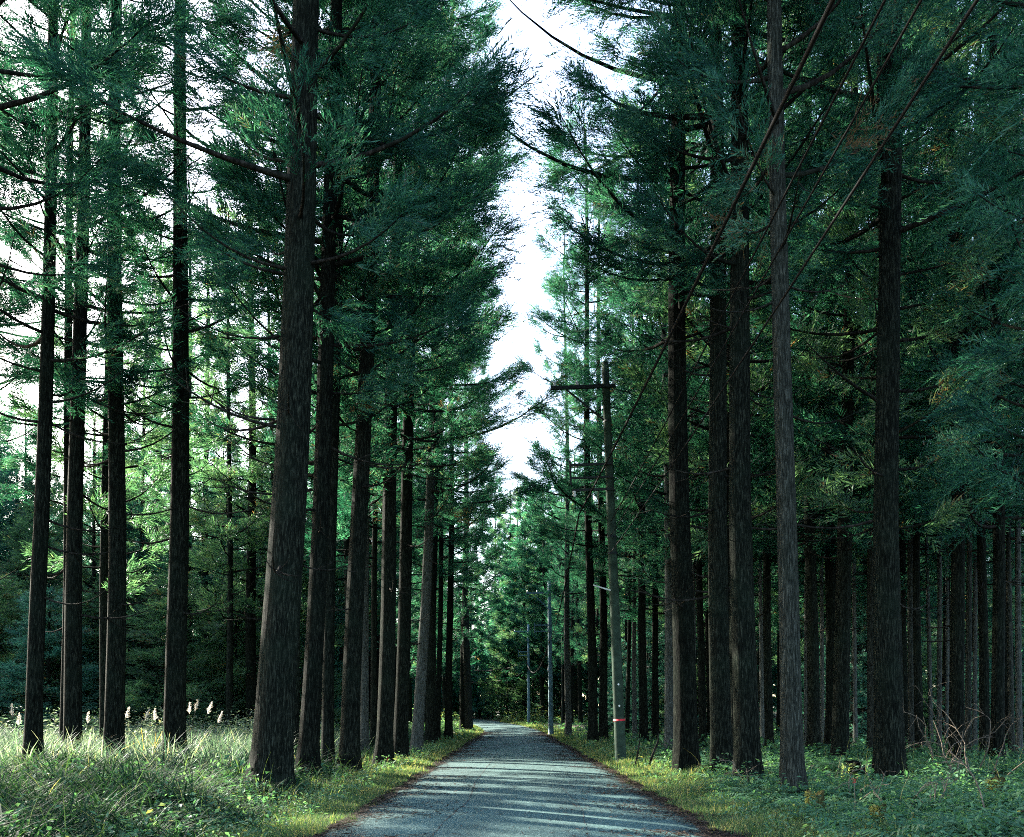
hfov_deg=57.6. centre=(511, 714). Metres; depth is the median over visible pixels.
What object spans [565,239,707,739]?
cedar tree
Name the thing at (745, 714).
cedar tree
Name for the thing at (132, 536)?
cedar tree
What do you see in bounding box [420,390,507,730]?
cedar tree
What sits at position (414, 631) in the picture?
cedar tree
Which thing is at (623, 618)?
cedar tree
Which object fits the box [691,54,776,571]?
cedar tree
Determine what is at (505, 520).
cedar tree
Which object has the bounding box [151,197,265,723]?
cedar tree
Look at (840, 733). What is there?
cedar tree
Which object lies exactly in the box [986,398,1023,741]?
cedar tree
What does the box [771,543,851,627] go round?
cedar tree
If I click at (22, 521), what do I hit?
young cedar
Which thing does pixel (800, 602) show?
cedar tree
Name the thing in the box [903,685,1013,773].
bare shrub
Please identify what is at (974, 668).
cedar tree
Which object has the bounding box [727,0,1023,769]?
cedar tree
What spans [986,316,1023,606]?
cedar tree
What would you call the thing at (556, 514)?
cedar tree
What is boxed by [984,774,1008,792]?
tree stump
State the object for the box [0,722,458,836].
long grass
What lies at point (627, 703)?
cedar tree
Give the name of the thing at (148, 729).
shrubbery
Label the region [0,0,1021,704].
sky
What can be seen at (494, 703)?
young cedar
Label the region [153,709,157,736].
pampas grass
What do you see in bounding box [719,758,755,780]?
bare shrub
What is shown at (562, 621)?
cedar tree
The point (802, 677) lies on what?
cedar sapling
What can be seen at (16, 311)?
cedar tree
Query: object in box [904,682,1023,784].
bare shrub
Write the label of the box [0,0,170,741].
cedar tree
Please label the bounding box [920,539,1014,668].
cedar tree
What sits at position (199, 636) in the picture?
young cedar
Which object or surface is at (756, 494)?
cedar tree
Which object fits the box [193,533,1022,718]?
woodland
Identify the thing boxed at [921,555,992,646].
cedar tree
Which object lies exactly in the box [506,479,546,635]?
cedar tree
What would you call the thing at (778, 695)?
cedar tree
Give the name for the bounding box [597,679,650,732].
cedar sapling
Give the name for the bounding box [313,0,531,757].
cedar tree
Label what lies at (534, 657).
cedar tree
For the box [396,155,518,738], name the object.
cedar tree
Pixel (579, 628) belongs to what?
cedar tree
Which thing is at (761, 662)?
cedar tree
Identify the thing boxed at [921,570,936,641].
cedar tree
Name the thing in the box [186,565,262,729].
young cedar
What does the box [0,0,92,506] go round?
cedar tree
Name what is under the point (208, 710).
pampas grass
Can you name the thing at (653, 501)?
cedar tree
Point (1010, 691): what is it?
cedar tree
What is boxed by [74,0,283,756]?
cedar tree
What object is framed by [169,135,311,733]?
cedar tree
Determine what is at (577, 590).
cedar tree
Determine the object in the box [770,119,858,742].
cedar tree
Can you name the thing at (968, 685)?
cedar tree
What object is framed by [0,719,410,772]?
meadow grass
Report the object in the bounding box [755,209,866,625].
cedar tree
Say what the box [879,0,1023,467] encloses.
cedar tree
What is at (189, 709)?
pampas grass
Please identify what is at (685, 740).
cedar tree
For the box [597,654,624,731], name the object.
cedar sapling
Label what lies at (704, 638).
cedar tree
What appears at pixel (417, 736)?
cedar tree
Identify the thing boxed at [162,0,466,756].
cedar tree
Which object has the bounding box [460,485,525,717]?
cedar tree
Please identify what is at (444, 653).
cedar tree
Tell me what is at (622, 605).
cedar tree
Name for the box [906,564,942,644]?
cedar tree
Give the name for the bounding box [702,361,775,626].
cedar tree
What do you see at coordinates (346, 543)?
cedar tree
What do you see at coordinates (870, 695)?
cedar tree
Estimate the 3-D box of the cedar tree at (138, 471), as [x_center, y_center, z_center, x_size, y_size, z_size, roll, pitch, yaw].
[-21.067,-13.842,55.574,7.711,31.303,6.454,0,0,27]
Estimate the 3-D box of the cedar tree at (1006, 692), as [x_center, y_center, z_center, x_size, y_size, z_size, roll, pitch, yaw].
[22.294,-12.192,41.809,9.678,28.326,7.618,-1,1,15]
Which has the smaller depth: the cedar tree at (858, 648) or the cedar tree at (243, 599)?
the cedar tree at (243, 599)
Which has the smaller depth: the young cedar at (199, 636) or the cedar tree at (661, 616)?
the cedar tree at (661, 616)
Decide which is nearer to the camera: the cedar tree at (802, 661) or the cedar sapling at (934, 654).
the cedar sapling at (934, 654)
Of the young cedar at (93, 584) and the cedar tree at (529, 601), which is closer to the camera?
the young cedar at (93, 584)
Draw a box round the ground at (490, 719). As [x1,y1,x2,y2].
[222,712,1022,836]
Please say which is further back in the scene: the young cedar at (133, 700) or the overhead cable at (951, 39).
the young cedar at (133, 700)
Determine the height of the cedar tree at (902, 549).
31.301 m
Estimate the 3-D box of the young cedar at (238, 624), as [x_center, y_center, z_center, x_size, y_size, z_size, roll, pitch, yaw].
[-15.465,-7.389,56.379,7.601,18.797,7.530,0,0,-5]
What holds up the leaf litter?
on the ground at (490, 719)
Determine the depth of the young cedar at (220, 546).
62.58 m
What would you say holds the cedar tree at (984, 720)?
on the ground at (490, 719)
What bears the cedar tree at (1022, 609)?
on the ground at (490, 719)
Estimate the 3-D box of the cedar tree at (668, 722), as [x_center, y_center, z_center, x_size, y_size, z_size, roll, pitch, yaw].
[6.200,-13.978,37.052,7.584,31.300,8.442,-1,-1,0]
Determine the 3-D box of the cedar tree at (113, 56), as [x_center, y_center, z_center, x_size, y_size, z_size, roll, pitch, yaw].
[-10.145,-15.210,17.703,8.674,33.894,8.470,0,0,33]
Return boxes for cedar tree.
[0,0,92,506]
[0,0,100,579]
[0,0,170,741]
[0,0,182,761]
[0,0,205,754]
[0,0,224,540]
[0,0,229,756]
[0,0,532,794]
[0,3,215,741]
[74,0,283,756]
[82,310,192,725]
[91,233,218,721]
[96,0,557,779]
[125,182,268,730]
[139,315,225,643]
[148,200,273,731]
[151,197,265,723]
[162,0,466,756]
[164,0,492,768]
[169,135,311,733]
[186,0,532,773]
[205,214,340,615]
[253,169,424,610]
[257,244,381,728]
[258,0,536,767]
[261,31,479,750]
[302,299,399,635]
[302,496,398,722]
[305,53,459,745]
[306,171,424,595]
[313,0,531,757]
[336,505,415,726]
[338,0,578,752]
[371,421,463,639]
[371,485,420,706]
[371,509,454,710]
[377,222,521,741]
[379,62,556,743]
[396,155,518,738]
[396,424,461,724]
[396,473,461,723]
[411,483,479,681]
[411,525,486,714]
[411,548,453,665]
[411,555,461,683]
[417,364,512,730]
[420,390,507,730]
[431,0,903,772]
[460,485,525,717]
[462,519,493,716]
[476,494,560,720]
[484,483,528,709]
[499,479,533,597]
[499,483,582,721]
[500,91,653,741]
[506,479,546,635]
[510,479,599,716]
[512,211,606,736]
[516,495,551,660]
[520,150,658,740]
[521,0,888,774]
[528,471,610,720]
[538,474,582,723]
[541,0,904,782]
[543,483,586,722]
[545,451,607,725]
[547,500,594,724]
[552,454,624,662]
[559,82,708,741]
[563,497,624,666]
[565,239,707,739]
[572,415,624,661]
[574,496,610,671]
[575,4,759,750]
[583,344,651,731]
[585,536,621,713]
[591,185,663,738]
[594,289,664,736]
[598,346,664,711]
[600,0,877,739]
[601,3,840,615]
[602,122,776,747]
[607,468,696,730]
[620,518,664,727]
[621,421,662,696]
[630,130,709,655]
[631,269,707,611]
[632,226,708,594]
[634,0,959,799]
[636,195,708,628]
[645,380,706,629]
[657,0,1023,780]
[664,299,757,736]
[687,0,914,751]
[687,49,864,748]
[690,407,800,611]
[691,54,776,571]
[696,419,773,649]
[696,570,705,672]
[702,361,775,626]
[703,469,802,639]
[706,157,802,744]
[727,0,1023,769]
[749,3,942,759]
[749,16,863,554]
[750,95,862,745]
[752,69,923,745]
[752,354,824,639]
[754,297,855,603]
[754,443,776,651]
[754,516,803,628]
[754,546,802,735]
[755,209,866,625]
[755,578,776,723]
[768,7,985,754]
[770,0,1023,760]
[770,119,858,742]
[771,542,803,663]
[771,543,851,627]
[773,316,862,623]
[797,4,899,561]
[798,552,862,646]
[799,590,803,717]
[814,197,930,744]
[815,1,1015,753]
[815,175,899,745]
[818,359,869,729]
[818,560,862,728]
[823,143,986,744]
[823,528,965,625]
[827,0,1023,760]
[835,34,983,756]
[850,632,862,685]
[851,274,935,601]
[851,485,987,628]
[856,387,950,628]
[860,131,1014,744]
[861,6,1023,751]
[865,2,1023,754]
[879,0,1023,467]
[899,0,1023,756]
[899,33,1003,751]
[906,0,1023,604]
[906,288,992,737]
[906,442,989,745]
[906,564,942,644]
[920,294,1023,744]
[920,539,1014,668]
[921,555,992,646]
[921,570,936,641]
[922,533,1023,733]
[923,54,1023,748]
[929,467,1023,633]
[937,11,1023,753]
[949,40,1023,541]
[984,186,1023,598]
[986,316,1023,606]
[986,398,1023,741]
[987,533,1023,641]
[988,543,1014,651]
[988,563,1023,666]
[989,522,1023,687]
[1011,495,1023,619]
[1012,532,1023,616]
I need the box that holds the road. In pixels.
[320,719,706,836]
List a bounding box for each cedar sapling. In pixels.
[597,639,664,727]
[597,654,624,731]
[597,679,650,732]
[623,615,698,733]
[649,675,664,728]
[659,664,706,730]
[697,647,759,723]
[801,645,825,713]
[802,680,849,726]
[803,579,866,744]
[907,636,935,729]
[921,642,942,733]
[922,636,942,728]
[927,652,990,731]
[933,656,1022,736]
[1013,647,1023,719]
[1013,672,1023,729]
[1022,673,1023,726]
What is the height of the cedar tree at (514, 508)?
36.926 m
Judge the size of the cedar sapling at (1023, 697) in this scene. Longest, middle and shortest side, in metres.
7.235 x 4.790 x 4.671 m
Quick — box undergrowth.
[0,702,1023,836]
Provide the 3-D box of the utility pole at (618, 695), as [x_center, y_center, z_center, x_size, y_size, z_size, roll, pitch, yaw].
[2.413,-4.457,28.756,2.000,12.821,0.452,-2,0,0]
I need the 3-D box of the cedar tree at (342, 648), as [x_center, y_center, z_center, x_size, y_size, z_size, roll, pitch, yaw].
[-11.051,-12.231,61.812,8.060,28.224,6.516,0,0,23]
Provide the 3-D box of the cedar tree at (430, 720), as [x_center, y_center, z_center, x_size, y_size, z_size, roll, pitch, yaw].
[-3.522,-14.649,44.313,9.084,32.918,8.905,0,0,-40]
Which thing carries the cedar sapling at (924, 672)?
on the ground at (490, 719)
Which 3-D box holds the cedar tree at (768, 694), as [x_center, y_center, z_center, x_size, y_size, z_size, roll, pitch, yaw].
[10.370,-13.728,37.091,8.358,31.300,7.286,-1,-1,0]
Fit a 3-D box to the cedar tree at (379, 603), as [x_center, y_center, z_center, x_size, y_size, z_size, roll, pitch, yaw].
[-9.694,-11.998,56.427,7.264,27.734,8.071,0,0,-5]
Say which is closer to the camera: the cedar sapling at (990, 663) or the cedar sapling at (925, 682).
the cedar sapling at (990, 663)
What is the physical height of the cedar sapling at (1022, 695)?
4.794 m
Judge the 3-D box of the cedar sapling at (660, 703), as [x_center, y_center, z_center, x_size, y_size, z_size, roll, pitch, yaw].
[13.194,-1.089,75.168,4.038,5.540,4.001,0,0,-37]
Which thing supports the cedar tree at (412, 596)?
on the ground at (490, 719)
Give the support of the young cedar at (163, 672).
on the ground at (490, 719)
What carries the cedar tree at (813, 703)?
on the ground at (490, 719)
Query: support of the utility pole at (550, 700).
on the ground at (490, 719)
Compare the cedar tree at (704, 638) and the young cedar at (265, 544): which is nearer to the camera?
the young cedar at (265, 544)
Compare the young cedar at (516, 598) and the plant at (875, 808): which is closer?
the plant at (875, 808)
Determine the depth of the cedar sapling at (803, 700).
67.18 m
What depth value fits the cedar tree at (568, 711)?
59.88 m
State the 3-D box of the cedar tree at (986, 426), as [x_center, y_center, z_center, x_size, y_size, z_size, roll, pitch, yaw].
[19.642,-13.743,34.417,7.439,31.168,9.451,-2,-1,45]
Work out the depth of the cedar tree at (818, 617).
61.32 m
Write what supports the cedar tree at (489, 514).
on the ground at (490, 719)
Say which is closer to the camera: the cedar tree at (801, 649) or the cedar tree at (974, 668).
the cedar tree at (974, 668)
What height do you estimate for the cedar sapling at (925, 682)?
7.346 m
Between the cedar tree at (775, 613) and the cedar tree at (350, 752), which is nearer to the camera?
the cedar tree at (350, 752)
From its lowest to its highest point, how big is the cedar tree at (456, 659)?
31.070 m
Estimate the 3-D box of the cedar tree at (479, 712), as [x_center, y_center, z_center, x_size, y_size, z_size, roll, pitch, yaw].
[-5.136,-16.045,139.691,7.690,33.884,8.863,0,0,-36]
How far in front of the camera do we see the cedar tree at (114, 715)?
24.35 m
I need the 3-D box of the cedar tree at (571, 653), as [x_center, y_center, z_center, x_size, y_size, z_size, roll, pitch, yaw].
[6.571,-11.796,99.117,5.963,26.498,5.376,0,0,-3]
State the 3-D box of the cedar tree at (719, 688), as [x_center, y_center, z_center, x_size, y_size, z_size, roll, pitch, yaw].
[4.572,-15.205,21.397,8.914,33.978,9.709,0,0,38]
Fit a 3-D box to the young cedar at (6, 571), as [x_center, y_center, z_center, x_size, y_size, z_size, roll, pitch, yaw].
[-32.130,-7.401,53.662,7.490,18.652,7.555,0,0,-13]
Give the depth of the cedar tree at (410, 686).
97.93 m
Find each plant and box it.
[804,790,824,809]
[869,804,886,825]
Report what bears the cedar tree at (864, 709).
on the ground at (490, 719)
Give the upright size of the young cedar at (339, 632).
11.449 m
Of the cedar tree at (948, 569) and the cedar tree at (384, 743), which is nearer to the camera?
the cedar tree at (384, 743)
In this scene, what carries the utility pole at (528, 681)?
on the ground at (490, 719)
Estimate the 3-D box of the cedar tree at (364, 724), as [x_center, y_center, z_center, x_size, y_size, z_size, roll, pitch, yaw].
[-5.593,-13.779,33.916,8.736,31.302,6.552,0,0,16]
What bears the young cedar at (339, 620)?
on the ground at (490, 719)
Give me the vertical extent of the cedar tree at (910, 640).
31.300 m
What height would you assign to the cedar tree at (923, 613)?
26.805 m
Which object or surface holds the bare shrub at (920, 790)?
on the ground at (490, 719)
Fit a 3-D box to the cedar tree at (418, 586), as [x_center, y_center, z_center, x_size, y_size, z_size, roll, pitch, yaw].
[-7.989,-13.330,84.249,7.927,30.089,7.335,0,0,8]
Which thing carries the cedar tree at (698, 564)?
on the ground at (490, 719)
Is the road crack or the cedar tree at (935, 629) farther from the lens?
the cedar tree at (935, 629)
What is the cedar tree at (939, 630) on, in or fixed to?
on the ground at (490, 719)
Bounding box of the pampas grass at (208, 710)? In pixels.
[197,702,212,742]
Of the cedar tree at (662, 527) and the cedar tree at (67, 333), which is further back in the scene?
the cedar tree at (662, 527)
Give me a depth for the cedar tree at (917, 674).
33.99 m
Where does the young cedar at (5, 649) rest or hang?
on the ground at (490, 719)
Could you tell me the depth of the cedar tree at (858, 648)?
57.33 m
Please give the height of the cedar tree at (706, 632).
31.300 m
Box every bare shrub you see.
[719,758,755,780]
[829,756,964,803]
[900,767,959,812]
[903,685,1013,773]
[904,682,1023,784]
[942,757,1023,826]
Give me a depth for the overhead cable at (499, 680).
114.80 m
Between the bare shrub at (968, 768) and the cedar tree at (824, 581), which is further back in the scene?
the cedar tree at (824, 581)
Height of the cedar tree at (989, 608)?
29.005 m
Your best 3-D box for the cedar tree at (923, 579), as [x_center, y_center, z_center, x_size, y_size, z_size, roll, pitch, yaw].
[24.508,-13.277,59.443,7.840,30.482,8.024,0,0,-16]
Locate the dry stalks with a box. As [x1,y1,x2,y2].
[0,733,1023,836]
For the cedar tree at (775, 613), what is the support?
on the ground at (490, 719)
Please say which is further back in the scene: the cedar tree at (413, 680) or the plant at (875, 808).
the cedar tree at (413, 680)
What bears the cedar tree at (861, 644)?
on the ground at (490, 719)
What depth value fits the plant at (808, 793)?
14.35 m
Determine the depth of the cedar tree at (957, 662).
25.73 m
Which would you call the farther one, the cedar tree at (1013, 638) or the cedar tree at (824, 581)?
the cedar tree at (1013, 638)
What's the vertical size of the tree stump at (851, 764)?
0.642 m
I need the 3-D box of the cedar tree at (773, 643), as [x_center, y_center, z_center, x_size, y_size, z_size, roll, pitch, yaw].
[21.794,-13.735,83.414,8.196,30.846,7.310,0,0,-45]
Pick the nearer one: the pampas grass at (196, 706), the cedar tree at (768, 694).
the pampas grass at (196, 706)
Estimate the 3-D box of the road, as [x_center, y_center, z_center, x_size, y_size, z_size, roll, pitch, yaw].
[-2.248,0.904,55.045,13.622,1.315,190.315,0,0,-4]
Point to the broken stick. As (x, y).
(652, 755)
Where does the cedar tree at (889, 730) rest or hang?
on the ground at (490, 719)
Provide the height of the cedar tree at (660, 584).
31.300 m
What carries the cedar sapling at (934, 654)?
on the ground at (490, 719)
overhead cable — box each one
[471,672,525,682]
[475,663,526,670]
[527,642,549,672]
[549,515,579,641]
[578,0,835,514]
[610,0,885,521]
[610,0,922,535]
[610,0,978,552]
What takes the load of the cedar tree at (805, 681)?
on the ground at (490, 719)
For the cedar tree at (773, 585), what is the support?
on the ground at (490, 719)
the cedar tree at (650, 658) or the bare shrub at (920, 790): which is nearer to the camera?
the bare shrub at (920, 790)
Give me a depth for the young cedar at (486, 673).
128.91 m
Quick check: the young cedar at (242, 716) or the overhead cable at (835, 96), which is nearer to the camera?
the overhead cable at (835, 96)
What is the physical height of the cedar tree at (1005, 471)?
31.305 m
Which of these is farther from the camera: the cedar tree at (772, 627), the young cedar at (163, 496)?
the cedar tree at (772, 627)
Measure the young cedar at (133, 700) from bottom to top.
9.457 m
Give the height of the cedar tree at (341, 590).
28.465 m
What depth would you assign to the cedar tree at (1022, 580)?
45.93 m
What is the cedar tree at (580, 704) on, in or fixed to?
on the ground at (490, 719)
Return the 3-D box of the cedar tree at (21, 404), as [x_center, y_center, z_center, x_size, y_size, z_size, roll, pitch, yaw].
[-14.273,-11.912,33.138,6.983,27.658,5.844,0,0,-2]
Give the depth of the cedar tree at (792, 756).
16.26 m
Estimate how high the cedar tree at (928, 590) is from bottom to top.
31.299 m
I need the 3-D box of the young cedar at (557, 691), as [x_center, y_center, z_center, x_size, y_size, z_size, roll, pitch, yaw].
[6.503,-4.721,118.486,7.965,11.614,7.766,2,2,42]
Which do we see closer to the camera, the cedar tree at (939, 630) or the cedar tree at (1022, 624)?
the cedar tree at (939, 630)
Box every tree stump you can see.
[841,760,866,786]
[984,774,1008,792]
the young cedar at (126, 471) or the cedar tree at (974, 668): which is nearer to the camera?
the cedar tree at (974, 668)
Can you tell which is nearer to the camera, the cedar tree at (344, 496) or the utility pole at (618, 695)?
the utility pole at (618, 695)
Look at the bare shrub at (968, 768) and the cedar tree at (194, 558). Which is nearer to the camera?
the bare shrub at (968, 768)
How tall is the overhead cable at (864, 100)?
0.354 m
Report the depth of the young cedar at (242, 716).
57.27 m
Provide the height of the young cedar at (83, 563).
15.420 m
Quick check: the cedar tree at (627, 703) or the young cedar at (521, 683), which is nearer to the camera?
the cedar tree at (627, 703)
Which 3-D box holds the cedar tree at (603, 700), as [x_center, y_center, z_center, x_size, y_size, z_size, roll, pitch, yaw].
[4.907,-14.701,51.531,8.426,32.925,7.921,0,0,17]
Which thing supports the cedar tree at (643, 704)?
on the ground at (490, 719)
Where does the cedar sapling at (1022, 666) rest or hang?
on the ground at (490, 719)
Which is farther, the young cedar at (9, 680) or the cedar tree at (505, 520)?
the cedar tree at (505, 520)
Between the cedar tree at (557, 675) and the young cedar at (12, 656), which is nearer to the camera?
the young cedar at (12, 656)
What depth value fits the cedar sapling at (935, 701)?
59.99 m
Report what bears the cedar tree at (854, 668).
on the ground at (490, 719)
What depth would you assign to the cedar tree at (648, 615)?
67.22 m
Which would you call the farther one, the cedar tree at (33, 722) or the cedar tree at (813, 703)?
the cedar tree at (813, 703)
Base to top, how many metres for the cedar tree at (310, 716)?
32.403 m
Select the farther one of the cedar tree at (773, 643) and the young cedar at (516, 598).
the young cedar at (516, 598)
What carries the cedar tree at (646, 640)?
on the ground at (490, 719)
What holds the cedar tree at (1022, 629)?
on the ground at (490, 719)
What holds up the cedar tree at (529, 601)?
on the ground at (490, 719)
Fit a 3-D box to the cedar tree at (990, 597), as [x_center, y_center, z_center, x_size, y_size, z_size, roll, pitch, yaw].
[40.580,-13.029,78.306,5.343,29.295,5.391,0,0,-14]
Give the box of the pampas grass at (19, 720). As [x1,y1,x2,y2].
[17,713,20,736]
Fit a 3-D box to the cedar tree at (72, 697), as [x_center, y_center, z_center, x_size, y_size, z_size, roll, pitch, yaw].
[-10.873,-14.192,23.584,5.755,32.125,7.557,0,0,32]
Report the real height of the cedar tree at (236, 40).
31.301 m
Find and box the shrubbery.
[0,700,340,744]
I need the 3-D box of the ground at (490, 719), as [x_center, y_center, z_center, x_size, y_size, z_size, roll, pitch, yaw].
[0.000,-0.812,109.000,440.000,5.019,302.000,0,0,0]
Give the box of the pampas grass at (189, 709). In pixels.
[188,702,190,725]
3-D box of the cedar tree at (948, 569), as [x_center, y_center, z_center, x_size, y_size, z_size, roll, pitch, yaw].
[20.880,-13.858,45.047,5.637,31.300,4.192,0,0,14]
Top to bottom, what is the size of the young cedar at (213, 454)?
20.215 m
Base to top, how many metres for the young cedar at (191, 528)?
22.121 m
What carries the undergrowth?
on the ground at (490, 719)
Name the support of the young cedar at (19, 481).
on the ground at (490, 719)
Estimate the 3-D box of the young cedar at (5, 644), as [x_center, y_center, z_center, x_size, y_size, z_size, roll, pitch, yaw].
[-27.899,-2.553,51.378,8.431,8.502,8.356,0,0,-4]
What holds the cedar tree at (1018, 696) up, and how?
on the ground at (490, 719)
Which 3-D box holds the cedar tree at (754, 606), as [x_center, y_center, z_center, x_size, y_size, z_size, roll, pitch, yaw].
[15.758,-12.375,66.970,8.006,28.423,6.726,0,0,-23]
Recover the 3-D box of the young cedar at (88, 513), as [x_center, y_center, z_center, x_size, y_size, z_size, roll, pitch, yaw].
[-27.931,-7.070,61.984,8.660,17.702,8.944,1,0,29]
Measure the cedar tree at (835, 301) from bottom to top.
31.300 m
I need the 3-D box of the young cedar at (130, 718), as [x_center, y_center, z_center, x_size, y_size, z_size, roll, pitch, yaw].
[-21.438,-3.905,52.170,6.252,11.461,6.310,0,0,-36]
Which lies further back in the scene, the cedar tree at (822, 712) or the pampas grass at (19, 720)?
the cedar tree at (822, 712)
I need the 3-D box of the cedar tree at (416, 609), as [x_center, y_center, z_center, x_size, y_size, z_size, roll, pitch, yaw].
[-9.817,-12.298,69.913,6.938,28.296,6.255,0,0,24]
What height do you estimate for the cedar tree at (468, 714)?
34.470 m
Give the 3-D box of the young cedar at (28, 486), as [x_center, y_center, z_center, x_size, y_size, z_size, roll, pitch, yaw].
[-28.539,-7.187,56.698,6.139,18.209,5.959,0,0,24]
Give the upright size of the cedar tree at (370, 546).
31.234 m
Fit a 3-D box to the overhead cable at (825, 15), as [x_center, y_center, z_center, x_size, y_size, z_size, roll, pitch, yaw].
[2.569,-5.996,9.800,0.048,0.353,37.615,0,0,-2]
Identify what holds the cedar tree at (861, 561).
on the ground at (490, 719)
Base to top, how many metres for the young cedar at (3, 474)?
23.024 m
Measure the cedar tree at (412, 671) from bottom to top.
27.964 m
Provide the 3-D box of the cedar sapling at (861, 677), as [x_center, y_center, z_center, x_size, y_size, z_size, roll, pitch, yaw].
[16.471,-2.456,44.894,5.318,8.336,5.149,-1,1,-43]
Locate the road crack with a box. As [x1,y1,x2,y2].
[432,752,589,836]
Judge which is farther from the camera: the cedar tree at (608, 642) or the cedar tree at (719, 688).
the cedar tree at (608, 642)
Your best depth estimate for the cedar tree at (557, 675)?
111.28 m
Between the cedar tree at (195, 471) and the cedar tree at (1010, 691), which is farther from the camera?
the cedar tree at (195, 471)
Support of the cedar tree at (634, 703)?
on the ground at (490, 719)
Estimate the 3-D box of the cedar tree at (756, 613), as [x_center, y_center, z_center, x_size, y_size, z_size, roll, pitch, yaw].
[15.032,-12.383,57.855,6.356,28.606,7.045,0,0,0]
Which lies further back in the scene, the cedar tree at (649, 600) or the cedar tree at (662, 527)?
the cedar tree at (649, 600)
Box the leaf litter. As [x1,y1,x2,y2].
[292,731,1021,836]
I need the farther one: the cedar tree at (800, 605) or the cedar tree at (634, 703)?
the cedar tree at (800, 605)
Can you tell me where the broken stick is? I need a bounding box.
[635,734,658,765]
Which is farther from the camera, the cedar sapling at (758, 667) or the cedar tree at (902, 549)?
the cedar sapling at (758, 667)
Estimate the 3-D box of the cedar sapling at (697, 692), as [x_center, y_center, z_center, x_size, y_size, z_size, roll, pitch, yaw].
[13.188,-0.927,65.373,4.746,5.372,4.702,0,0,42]
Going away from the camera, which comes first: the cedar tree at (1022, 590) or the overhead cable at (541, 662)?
the cedar tree at (1022, 590)
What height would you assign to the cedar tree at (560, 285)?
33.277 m
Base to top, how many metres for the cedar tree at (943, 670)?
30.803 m
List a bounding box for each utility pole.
[514,624,530,721]
[526,581,553,734]
[551,361,625,760]
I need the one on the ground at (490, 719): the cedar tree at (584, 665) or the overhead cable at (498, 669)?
the cedar tree at (584, 665)
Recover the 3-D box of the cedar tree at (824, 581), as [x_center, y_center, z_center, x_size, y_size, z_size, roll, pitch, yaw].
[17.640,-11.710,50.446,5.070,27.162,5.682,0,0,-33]
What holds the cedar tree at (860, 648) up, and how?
on the ground at (490, 719)
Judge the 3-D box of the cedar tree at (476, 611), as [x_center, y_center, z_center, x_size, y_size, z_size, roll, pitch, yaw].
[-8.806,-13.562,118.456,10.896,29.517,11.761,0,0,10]
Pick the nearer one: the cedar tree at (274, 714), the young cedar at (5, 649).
the cedar tree at (274, 714)
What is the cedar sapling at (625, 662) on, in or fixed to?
on the ground at (490, 719)
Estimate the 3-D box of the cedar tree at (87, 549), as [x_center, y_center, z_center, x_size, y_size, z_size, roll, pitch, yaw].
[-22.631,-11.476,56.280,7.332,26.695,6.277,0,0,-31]
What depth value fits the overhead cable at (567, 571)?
35.92 m
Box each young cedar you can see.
[0,391,23,678]
[0,397,85,710]
[0,459,50,710]
[0,498,97,720]
[0,508,10,685]
[0,573,59,727]
[0,586,99,730]
[0,587,142,729]
[0,591,61,727]
[0,647,9,713]
[1,455,96,684]
[18,409,164,728]
[46,478,163,718]
[50,517,97,654]
[82,541,187,725]
[82,570,252,730]
[83,422,137,604]
[88,532,194,720]
[96,444,166,678]
[125,412,211,725]
[161,565,243,726]
[163,456,217,693]
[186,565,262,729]
[191,435,257,723]
[193,439,306,721]
[209,481,264,722]
[213,512,305,722]
[223,538,344,727]
[242,430,308,720]
[243,397,377,728]
[302,538,340,723]
[475,629,530,718]
[476,608,526,717]
[491,593,536,712]
[504,648,560,720]
[530,616,560,719]
[531,655,587,715]
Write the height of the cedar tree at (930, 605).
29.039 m
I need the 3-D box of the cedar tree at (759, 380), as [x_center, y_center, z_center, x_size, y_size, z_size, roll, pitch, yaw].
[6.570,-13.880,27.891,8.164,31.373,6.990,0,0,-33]
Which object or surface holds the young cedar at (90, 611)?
on the ground at (490, 719)
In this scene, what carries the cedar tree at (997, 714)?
on the ground at (490, 719)
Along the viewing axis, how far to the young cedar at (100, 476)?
68.73 m
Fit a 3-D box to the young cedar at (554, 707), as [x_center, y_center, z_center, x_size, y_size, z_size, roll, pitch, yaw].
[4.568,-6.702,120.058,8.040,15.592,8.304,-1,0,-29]
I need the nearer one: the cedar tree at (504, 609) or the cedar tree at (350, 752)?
the cedar tree at (350, 752)
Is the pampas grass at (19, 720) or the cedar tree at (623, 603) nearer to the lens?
the pampas grass at (19, 720)
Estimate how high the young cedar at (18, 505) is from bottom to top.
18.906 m
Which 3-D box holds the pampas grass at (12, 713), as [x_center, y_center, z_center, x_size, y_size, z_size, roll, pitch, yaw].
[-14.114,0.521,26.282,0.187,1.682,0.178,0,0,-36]
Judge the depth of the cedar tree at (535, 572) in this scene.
123.69 m
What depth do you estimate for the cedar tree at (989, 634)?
64.97 m
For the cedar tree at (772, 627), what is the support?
on the ground at (490, 719)
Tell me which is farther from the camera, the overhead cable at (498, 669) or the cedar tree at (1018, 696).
the overhead cable at (498, 669)
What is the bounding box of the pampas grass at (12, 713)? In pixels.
[10,703,14,737]
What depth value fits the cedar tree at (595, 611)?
105.02 m
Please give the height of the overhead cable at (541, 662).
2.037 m
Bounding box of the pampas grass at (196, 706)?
[190,700,198,740]
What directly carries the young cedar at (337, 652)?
on the ground at (490, 719)
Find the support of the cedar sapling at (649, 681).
on the ground at (490, 719)
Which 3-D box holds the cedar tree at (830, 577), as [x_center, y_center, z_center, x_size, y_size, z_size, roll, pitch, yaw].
[13.071,-13.848,37.506,7.620,31.302,7.017,0,0,-28]

